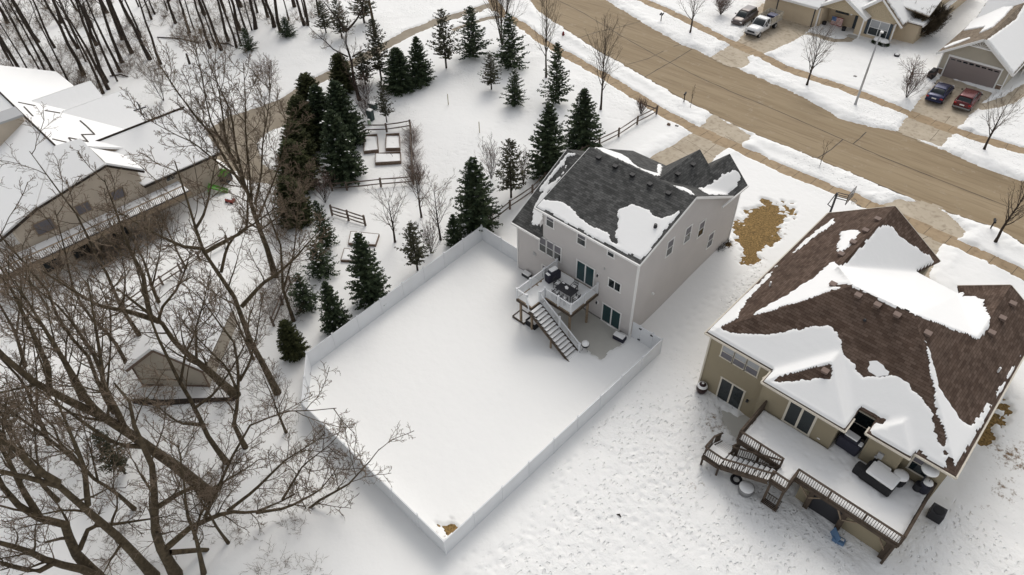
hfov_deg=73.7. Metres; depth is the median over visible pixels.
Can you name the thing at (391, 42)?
path
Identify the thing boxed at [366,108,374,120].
utility box
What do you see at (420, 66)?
spruce
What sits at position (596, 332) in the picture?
patio
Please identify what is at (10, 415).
pine tree
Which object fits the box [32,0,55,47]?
bare tree
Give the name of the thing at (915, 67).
bare tree
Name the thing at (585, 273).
sliding door
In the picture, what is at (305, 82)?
cedar
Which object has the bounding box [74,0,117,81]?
bare tree
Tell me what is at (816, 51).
bare tree
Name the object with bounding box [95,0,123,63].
bare tree
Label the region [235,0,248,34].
bare tree
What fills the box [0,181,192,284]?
deck
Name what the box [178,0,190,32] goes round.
bare tree
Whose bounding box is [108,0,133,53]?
bare tree
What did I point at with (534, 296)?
deck
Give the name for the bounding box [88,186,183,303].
bare tree
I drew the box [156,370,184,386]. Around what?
door
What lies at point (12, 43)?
bare tree
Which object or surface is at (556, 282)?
patio chair
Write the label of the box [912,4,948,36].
shrub
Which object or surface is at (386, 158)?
raised bed
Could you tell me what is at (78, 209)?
window
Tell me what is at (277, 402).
bare tree
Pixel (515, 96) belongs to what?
fir tree
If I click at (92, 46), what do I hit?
bare tree
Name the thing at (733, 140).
driveway joint
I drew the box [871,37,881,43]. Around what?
bush
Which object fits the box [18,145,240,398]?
bare tree
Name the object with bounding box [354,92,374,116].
shrub
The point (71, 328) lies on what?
bare tree
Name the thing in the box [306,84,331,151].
spruce
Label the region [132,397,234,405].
log
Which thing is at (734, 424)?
concrete pad
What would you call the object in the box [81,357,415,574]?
bare tree
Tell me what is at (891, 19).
house
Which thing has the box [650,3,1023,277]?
driveway
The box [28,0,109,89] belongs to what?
bare tree
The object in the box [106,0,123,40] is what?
bare tree
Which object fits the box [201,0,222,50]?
bare tree
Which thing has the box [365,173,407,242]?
bare tree
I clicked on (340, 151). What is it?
spruce
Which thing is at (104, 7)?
bare tree
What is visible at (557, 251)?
window
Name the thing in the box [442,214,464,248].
spruce
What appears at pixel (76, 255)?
window
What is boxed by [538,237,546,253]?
window
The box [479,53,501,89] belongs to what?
pine tree
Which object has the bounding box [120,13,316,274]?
bare tree
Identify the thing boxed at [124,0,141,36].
bare tree
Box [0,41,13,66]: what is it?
bare tree
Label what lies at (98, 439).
pine tree
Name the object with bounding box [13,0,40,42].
bare tree
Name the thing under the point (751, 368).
window
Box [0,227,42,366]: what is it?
bare tree
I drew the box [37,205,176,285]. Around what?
foundation brush
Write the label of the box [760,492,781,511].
porch swing
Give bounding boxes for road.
[530,0,1023,244]
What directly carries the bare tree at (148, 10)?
on the snow ground at (470, 380)
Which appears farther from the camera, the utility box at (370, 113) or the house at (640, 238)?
the utility box at (370, 113)
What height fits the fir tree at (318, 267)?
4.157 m
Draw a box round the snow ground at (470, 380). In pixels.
[0,0,1023,574]
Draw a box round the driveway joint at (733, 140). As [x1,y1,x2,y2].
[672,38,949,238]
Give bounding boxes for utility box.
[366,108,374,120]
[368,101,377,109]
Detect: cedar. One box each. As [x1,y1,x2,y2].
[270,174,314,229]
[273,137,322,196]
[276,319,310,362]
[278,121,323,170]
[283,95,324,151]
[292,72,326,104]
[327,52,360,95]
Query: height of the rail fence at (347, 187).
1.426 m
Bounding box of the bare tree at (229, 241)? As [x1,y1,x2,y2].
[88,135,330,395]
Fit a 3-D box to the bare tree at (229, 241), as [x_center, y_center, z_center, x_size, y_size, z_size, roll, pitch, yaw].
[-17.864,-0.842,45.377,6.945,24.373,12.052,33,53,31]
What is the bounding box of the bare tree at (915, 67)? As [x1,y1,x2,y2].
[898,55,936,78]
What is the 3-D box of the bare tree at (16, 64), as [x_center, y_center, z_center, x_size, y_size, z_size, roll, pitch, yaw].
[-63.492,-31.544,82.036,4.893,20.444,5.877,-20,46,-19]
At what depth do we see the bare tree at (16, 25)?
84.17 m
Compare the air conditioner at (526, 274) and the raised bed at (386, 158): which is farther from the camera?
the raised bed at (386, 158)
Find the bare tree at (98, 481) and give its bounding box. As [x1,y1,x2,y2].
[0,372,136,510]
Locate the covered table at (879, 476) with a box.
[852,458,900,496]
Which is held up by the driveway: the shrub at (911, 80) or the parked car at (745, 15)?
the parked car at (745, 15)
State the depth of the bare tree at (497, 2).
90.79 m
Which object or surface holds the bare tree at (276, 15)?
on the snow ground at (470, 380)
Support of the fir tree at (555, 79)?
on the snow ground at (470, 380)
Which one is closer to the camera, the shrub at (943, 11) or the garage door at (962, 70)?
the garage door at (962, 70)
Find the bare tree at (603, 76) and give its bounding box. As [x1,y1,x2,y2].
[583,9,629,109]
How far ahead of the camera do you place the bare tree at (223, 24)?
97.71 m
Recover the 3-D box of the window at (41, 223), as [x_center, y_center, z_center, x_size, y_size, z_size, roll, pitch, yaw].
[-42.498,-5.545,62.099,0.053,1.350,1.760,33,53,31]
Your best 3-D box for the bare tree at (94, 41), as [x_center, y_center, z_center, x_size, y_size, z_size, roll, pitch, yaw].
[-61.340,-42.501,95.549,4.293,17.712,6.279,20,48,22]
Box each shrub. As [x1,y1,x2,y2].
[86,76,105,92]
[309,164,337,202]
[348,66,374,99]
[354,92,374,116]
[404,159,427,184]
[418,215,444,250]
[475,134,500,178]
[514,144,529,182]
[635,96,648,113]
[713,0,734,14]
[901,58,930,97]
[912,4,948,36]
[925,2,954,36]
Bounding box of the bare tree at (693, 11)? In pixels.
[680,0,705,32]
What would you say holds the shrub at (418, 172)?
on the snow ground at (470, 380)
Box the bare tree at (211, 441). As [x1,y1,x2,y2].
[60,194,257,464]
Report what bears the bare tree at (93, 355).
on the snow ground at (470, 380)
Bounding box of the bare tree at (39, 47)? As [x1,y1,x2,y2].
[0,0,54,70]
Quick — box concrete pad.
[721,410,749,438]
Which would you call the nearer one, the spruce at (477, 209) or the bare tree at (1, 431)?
the bare tree at (1, 431)
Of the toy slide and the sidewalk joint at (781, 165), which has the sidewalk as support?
the sidewalk joint at (781, 165)
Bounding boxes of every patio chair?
[553,276,559,289]
[570,279,578,289]
[572,294,580,302]
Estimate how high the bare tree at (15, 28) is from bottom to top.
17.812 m
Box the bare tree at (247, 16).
[243,0,252,30]
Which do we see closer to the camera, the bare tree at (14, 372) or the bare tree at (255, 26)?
the bare tree at (14, 372)
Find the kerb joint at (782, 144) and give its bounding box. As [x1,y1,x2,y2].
[564,28,1022,243]
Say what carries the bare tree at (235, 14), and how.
on the snow ground at (470, 380)
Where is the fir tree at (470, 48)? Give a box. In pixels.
[451,6,493,59]
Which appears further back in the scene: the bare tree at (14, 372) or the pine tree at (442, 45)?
the pine tree at (442, 45)
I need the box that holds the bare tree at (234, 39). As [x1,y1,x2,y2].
[219,0,237,47]
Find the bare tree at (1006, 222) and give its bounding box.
[994,180,1023,242]
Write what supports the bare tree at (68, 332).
on the snow ground at (470, 380)
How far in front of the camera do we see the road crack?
79.05 m
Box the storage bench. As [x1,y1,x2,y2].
[613,331,626,343]
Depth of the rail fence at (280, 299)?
59.05 m
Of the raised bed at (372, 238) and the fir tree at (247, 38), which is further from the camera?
the fir tree at (247, 38)
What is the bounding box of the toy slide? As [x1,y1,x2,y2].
[207,183,227,192]
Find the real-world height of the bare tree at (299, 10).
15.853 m
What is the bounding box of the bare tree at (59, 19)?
[52,1,61,23]
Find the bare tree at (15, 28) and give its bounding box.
[0,0,29,54]
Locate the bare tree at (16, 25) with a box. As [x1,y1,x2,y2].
[0,0,39,69]
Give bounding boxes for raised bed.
[341,248,368,261]
[348,231,379,246]
[363,134,378,153]
[375,151,400,165]
[385,133,400,150]
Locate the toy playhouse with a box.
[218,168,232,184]
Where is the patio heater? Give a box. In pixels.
[912,463,939,491]
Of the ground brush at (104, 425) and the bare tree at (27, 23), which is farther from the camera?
the bare tree at (27, 23)
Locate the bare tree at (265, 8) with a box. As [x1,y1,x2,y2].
[261,0,268,17]
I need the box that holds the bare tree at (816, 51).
[795,18,839,84]
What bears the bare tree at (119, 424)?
on the snow ground at (470, 380)
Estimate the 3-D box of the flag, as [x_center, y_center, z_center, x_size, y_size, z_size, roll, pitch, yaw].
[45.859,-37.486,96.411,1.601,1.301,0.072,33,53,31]
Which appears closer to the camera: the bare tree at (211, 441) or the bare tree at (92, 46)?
the bare tree at (211, 441)
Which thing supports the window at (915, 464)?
in the house at (826, 329)
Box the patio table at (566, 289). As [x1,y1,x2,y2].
[555,281,578,301]
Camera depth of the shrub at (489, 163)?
70.49 m
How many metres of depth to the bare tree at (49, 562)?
37.26 m
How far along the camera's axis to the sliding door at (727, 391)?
50.53 m
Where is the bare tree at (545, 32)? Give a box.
[529,0,561,77]
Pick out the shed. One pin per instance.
(142, 353)
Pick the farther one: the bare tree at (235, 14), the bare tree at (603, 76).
the bare tree at (235, 14)
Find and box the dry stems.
[717,238,732,250]
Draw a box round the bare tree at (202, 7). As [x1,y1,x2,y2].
[198,0,205,15]
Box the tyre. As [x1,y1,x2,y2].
[730,474,741,484]
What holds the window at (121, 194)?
in the house at (108, 130)
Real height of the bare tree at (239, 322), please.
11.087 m
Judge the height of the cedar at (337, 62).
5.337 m
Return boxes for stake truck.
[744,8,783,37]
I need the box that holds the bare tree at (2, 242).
[0,221,48,310]
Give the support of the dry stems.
on the bare ground at (757, 231)
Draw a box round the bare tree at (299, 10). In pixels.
[296,0,305,25]
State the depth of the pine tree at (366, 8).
99.33 m
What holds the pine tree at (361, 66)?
on the snow ground at (470, 380)
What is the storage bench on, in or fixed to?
on the patio
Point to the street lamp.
(863, 81)
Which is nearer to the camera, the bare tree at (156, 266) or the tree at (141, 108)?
the bare tree at (156, 266)
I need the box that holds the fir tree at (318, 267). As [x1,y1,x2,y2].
[298,239,339,281]
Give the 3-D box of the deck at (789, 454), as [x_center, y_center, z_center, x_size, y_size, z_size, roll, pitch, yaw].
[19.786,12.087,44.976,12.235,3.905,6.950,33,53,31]
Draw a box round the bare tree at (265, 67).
[241,52,278,89]
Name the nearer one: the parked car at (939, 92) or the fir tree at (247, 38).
the parked car at (939, 92)
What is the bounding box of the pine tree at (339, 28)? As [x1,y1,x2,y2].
[324,0,354,38]
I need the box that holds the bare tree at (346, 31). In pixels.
[296,0,386,100]
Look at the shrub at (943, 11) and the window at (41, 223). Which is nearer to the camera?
the window at (41, 223)
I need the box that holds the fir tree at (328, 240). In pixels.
[308,200,339,251]
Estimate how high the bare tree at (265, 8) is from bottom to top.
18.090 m
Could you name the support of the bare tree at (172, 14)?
on the snow ground at (470, 380)
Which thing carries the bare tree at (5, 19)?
on the snow ground at (470, 380)
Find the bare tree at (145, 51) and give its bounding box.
[118,0,151,60]
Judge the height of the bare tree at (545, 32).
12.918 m
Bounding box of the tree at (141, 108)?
[133,102,146,118]
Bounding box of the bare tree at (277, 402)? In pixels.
[241,352,292,433]
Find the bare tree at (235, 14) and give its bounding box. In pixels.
[230,0,240,30]
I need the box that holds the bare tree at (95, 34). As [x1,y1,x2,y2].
[80,0,112,74]
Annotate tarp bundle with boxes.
[767,12,778,18]
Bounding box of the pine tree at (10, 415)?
[0,384,20,430]
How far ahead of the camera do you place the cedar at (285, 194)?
66.65 m
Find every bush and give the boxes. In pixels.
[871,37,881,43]
[878,39,889,46]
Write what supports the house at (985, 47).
on the snow ground at (470, 380)
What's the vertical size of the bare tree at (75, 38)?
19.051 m
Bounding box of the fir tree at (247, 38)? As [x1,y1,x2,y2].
[237,27,258,51]
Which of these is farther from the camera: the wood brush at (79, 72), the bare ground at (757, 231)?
the wood brush at (79, 72)
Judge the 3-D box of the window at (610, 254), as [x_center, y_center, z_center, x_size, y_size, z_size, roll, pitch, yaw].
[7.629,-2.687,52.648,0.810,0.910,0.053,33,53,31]
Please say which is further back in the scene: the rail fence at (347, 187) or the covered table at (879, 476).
the rail fence at (347, 187)
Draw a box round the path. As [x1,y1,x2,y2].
[208,3,499,185]
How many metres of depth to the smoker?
41.94 m
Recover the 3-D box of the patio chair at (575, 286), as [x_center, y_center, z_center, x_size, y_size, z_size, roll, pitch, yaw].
[5.144,-0.109,56.078,0.520,0.968,0.538,28,51,28]
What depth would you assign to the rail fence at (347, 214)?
68.10 m
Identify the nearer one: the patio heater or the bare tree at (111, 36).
the patio heater
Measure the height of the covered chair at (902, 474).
0.940 m
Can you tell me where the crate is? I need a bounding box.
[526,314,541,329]
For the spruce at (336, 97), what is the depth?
75.79 m
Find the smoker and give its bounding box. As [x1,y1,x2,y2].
[919,478,933,494]
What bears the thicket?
on the snow ground at (470, 380)
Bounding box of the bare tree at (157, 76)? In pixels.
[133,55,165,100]
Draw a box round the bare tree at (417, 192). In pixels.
[401,160,439,217]
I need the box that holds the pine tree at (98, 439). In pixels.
[89,428,128,476]
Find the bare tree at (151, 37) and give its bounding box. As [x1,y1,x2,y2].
[138,0,161,64]
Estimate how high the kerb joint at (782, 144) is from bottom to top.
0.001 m
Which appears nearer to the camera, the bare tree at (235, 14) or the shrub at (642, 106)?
the shrub at (642, 106)
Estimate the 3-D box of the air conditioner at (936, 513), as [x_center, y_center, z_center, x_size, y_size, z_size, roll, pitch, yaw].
[27.472,14.647,44.197,0.850,0.930,0.850,30,52,29]
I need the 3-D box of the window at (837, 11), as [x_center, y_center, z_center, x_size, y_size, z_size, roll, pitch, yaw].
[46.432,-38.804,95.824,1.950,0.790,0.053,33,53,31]
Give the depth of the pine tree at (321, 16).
97.30 m
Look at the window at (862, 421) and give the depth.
44.66 m
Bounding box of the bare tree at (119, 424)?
[0,243,215,500]
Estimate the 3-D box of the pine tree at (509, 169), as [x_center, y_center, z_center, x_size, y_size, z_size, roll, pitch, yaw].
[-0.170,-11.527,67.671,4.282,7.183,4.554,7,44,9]
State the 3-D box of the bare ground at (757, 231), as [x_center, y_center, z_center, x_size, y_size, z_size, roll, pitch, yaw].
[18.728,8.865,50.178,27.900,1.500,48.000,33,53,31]
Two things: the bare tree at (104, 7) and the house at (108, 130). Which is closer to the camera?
the house at (108, 130)
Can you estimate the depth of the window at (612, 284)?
54.38 m
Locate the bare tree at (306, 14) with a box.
[303,0,308,25]
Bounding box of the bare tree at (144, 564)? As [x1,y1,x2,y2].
[0,370,159,574]
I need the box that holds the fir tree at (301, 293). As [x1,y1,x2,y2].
[287,272,319,315]
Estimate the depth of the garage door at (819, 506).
44.07 m
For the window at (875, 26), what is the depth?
92.29 m
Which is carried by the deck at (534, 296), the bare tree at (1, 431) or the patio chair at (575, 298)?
the patio chair at (575, 298)
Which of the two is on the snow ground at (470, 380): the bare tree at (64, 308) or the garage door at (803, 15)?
the bare tree at (64, 308)
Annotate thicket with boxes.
[230,172,314,329]
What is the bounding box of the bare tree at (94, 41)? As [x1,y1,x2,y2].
[77,0,98,45]
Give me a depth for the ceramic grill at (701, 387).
51.55 m
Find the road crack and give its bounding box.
[558,0,1020,211]
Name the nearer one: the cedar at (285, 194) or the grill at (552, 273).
the grill at (552, 273)
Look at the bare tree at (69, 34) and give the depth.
98.00 m
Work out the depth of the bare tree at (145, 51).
94.34 m
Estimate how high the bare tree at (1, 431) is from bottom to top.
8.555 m
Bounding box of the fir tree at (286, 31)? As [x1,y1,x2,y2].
[276,16,298,37]
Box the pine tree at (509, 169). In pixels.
[491,138,532,197]
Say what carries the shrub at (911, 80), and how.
on the snow ground at (470, 380)
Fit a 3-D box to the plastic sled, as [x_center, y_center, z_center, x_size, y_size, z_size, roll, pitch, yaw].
[20.654,15.809,43.263,0.982,0.702,0.729,25,50,26]
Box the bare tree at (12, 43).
[0,14,26,67]
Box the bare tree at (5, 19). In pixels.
[0,7,9,23]
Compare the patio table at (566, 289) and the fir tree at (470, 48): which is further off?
the fir tree at (470, 48)
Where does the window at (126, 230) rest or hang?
in the house at (108, 130)
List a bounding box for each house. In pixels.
[0,65,220,281]
[510,147,748,338]
[698,206,1023,559]
[763,0,965,43]
[935,0,1023,89]
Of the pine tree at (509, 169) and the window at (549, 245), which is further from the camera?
the pine tree at (509, 169)
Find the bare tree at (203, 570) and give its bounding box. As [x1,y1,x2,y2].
[138,399,264,574]
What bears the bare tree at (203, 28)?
on the snow ground at (470, 380)
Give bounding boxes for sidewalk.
[488,0,1023,279]
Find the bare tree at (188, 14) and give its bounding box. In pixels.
[184,0,194,28]
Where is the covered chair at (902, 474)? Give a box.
[893,468,908,487]
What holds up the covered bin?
on the driveway
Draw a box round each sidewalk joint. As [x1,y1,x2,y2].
[519,22,1017,273]
[651,2,1007,148]
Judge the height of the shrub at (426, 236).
4.728 m
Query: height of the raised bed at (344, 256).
0.408 m
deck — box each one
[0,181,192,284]
[516,258,598,361]
[700,400,936,564]
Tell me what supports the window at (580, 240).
in the house at (640, 238)
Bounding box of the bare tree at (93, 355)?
[0,233,140,416]
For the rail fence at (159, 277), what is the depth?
62.34 m
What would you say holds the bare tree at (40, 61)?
on the snow ground at (470, 380)
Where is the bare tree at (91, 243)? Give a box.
[0,104,148,336]
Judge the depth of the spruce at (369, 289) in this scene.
57.58 m
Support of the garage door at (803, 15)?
in the house at (891, 19)
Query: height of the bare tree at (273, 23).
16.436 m
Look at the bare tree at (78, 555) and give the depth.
37.87 m
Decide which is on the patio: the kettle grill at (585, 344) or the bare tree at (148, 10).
the kettle grill at (585, 344)
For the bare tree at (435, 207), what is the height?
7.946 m
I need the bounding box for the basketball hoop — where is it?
[827,186,856,211]
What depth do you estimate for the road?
77.82 m
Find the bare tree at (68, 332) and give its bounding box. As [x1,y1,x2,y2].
[0,175,121,414]
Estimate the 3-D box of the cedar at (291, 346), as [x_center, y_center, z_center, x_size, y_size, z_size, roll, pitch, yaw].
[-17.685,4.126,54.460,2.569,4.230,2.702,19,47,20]
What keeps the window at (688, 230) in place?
in the house at (640, 238)
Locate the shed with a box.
[124,279,237,386]
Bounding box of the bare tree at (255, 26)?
[249,0,257,29]
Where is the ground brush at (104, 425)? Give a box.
[0,287,331,574]
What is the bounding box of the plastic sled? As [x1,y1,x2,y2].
[830,527,845,546]
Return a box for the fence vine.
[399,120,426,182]
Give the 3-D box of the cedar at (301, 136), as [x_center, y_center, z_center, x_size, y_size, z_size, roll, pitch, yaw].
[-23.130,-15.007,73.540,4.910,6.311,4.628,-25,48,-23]
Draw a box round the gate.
[631,322,660,348]
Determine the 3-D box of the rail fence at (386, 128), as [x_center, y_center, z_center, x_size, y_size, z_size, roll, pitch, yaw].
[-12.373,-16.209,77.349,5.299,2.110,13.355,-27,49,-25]
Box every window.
[31,217,54,236]
[42,257,63,273]
[73,200,93,215]
[73,243,91,259]
[110,186,126,201]
[112,226,129,239]
[166,175,176,182]
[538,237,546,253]
[545,216,553,229]
[546,240,553,258]
[553,244,561,262]
[576,233,586,247]
[606,250,614,259]
[607,277,621,293]
[665,236,675,257]
[683,223,692,244]
[696,218,706,239]
[705,230,714,249]
[719,345,733,363]
[731,352,746,369]
[743,359,760,377]
[835,10,848,15]
[849,410,875,442]
[866,19,889,38]
[905,456,928,477]
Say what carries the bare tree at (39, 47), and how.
on the snow ground at (470, 380)
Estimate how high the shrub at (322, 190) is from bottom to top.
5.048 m
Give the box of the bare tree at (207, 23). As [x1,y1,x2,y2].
[198,0,215,44]
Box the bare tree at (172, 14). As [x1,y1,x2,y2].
[166,0,176,23]
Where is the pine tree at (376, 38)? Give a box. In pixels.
[362,17,391,79]
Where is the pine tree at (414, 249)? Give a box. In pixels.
[394,221,436,270]
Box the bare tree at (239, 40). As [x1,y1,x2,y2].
[228,0,240,43]
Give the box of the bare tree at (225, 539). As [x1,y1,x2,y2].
[143,424,232,544]
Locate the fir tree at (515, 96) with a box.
[499,69,527,106]
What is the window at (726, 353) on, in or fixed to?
in the house at (826, 329)
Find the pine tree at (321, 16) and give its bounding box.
[309,0,336,32]
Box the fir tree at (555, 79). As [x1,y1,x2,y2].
[537,41,573,104]
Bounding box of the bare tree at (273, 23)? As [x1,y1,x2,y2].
[264,0,276,27]
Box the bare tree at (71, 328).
[0,235,88,400]
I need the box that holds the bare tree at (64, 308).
[22,268,98,361]
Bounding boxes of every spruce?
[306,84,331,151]
[316,109,368,187]
[318,281,352,335]
[321,80,370,148]
[344,231,391,309]
[381,47,421,96]
[407,36,436,87]
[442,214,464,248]
[450,156,502,236]
[522,102,568,180]
[559,87,605,150]
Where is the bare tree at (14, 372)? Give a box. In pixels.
[0,313,53,444]
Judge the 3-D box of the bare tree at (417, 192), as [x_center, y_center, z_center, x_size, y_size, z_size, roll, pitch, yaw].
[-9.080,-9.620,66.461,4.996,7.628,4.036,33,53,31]
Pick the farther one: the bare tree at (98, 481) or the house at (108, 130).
the house at (108, 130)
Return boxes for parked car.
[731,5,758,25]
[925,82,954,103]
[952,88,982,110]
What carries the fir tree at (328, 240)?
on the snow ground at (470, 380)
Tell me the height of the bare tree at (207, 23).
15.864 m
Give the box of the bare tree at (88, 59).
[52,0,104,93]
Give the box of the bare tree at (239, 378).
[164,269,272,449]
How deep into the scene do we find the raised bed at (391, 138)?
78.10 m
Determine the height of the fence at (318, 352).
1.930 m
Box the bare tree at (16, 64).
[0,23,19,66]
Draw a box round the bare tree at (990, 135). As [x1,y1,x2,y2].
[982,87,1023,149]
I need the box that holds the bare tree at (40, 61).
[5,0,44,69]
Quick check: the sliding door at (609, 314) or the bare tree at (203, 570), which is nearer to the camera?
the bare tree at (203, 570)
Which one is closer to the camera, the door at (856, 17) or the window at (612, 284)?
the window at (612, 284)
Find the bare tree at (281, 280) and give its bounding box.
[224,165,328,321]
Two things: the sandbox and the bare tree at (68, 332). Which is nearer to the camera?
the bare tree at (68, 332)
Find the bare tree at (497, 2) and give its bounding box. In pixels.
[476,0,528,44]
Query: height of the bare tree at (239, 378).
16.347 m
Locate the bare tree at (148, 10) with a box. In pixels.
[144,0,152,19]
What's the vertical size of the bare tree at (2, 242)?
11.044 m
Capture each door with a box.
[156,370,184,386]
[575,258,595,287]
[600,302,621,331]
[715,376,745,409]
[776,0,814,26]
[781,401,816,436]
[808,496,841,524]
[852,15,858,28]
[942,56,1000,87]
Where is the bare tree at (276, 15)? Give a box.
[274,0,280,30]
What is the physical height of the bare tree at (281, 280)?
16.117 m
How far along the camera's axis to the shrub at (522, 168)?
69.38 m
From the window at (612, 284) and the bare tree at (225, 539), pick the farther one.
the window at (612, 284)
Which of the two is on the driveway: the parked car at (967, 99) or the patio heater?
the parked car at (967, 99)
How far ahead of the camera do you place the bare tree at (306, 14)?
99.96 m
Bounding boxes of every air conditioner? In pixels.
[522,270,531,279]
[926,502,947,524]
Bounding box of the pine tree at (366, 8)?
[346,0,375,22]
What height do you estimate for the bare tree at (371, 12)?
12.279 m
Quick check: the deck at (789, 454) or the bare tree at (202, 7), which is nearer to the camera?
the deck at (789, 454)
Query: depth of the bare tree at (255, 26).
100.15 m
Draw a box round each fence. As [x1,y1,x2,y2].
[125,236,227,308]
[269,275,291,326]
[300,224,662,554]
[329,175,411,190]
[329,204,366,225]
[360,119,414,184]
[485,105,658,223]
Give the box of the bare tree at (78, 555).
[0,388,176,572]
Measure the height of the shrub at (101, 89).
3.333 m
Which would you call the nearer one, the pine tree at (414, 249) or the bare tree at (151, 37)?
the pine tree at (414, 249)
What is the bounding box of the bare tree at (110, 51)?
[76,0,121,72]
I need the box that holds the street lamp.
[854,30,883,104]
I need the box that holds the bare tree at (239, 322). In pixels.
[196,264,256,358]
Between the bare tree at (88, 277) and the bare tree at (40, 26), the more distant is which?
the bare tree at (40, 26)
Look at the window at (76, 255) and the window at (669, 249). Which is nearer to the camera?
the window at (669, 249)
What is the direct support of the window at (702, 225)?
in the house at (640, 238)
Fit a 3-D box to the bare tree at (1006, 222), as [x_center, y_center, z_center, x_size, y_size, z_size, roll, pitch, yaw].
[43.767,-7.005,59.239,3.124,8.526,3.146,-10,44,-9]
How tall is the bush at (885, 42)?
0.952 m
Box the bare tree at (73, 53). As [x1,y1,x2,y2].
[37,0,85,74]
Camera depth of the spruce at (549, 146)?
68.84 m
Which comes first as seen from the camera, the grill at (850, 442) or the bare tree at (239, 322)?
the grill at (850, 442)
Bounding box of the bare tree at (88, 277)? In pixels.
[23,175,129,364]
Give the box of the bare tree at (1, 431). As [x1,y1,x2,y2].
[0,364,56,458]
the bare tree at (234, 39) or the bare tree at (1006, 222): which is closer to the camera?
the bare tree at (1006, 222)
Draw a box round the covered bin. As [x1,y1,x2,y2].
[927,67,938,79]
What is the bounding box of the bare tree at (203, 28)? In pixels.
[194,0,211,48]
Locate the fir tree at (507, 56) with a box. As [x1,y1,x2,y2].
[487,13,529,70]
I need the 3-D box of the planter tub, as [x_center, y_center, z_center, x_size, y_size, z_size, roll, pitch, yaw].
[15.676,13.536,45.776,1.040,0.870,1.040,33,53,31]
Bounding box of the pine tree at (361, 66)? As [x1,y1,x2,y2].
[348,51,379,84]
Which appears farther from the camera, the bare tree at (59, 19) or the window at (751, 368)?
the bare tree at (59, 19)
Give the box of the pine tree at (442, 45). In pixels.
[425,7,464,67]
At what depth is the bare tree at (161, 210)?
59.47 m
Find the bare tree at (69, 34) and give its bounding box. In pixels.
[52,0,78,48]
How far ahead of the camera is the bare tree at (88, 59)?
84.67 m
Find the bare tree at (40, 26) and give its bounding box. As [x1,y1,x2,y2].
[17,0,68,80]
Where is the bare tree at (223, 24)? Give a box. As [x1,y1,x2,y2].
[217,0,229,41]
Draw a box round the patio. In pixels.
[550,308,621,359]
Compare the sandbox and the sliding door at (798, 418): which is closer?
the sliding door at (798, 418)
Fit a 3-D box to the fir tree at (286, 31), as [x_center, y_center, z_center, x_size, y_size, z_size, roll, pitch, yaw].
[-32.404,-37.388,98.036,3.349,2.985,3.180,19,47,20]
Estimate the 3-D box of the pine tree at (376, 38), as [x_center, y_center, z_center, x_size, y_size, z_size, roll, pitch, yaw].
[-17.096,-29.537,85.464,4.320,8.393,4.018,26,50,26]
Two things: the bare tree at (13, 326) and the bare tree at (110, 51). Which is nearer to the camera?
the bare tree at (13, 326)
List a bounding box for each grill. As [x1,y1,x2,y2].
[545,266,560,283]
[581,340,588,351]
[696,381,707,393]
[835,429,863,456]
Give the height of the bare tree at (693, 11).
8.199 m
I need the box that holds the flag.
[830,16,843,26]
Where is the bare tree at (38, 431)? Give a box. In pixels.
[0,377,80,467]
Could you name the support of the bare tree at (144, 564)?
on the snow ground at (470, 380)
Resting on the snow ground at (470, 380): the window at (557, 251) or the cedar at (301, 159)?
the cedar at (301, 159)
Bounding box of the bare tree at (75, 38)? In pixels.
[58,0,86,61]
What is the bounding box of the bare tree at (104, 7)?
[101,0,108,13]
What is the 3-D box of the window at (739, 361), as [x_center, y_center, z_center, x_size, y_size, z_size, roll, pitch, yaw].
[16.041,5.167,48.095,1.100,1.340,0.053,33,53,31]
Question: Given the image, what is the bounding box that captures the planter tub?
[738,480,754,497]
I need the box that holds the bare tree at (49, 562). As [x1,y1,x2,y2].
[0,499,105,574]
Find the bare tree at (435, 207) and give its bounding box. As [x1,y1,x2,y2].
[416,168,453,240]
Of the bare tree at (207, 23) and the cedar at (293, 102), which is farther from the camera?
the bare tree at (207, 23)
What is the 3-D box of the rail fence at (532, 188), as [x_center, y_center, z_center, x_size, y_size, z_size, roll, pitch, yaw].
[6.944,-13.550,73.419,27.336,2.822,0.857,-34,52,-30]
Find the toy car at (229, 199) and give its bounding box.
[225,197,234,203]
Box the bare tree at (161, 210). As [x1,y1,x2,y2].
[128,180,185,266]
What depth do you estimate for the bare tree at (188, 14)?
101.86 m
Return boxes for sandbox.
[512,309,529,324]
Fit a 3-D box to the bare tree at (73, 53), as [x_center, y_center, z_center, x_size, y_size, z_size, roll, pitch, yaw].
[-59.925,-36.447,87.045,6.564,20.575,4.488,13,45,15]
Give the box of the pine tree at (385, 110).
[373,80,394,122]
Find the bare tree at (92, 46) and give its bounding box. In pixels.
[64,0,108,82]
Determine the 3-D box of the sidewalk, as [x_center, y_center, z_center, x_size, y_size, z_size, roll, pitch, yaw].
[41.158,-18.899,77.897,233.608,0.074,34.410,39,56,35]
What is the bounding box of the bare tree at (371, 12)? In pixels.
[362,0,376,36]
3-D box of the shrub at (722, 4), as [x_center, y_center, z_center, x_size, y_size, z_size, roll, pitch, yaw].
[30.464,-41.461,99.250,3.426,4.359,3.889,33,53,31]
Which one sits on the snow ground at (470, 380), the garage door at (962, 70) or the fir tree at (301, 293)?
the fir tree at (301, 293)
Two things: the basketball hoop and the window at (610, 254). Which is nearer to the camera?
the window at (610, 254)
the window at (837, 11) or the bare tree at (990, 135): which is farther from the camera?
the window at (837, 11)
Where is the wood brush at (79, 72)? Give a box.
[0,0,318,90]
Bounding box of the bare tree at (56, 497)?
[0,371,60,502]

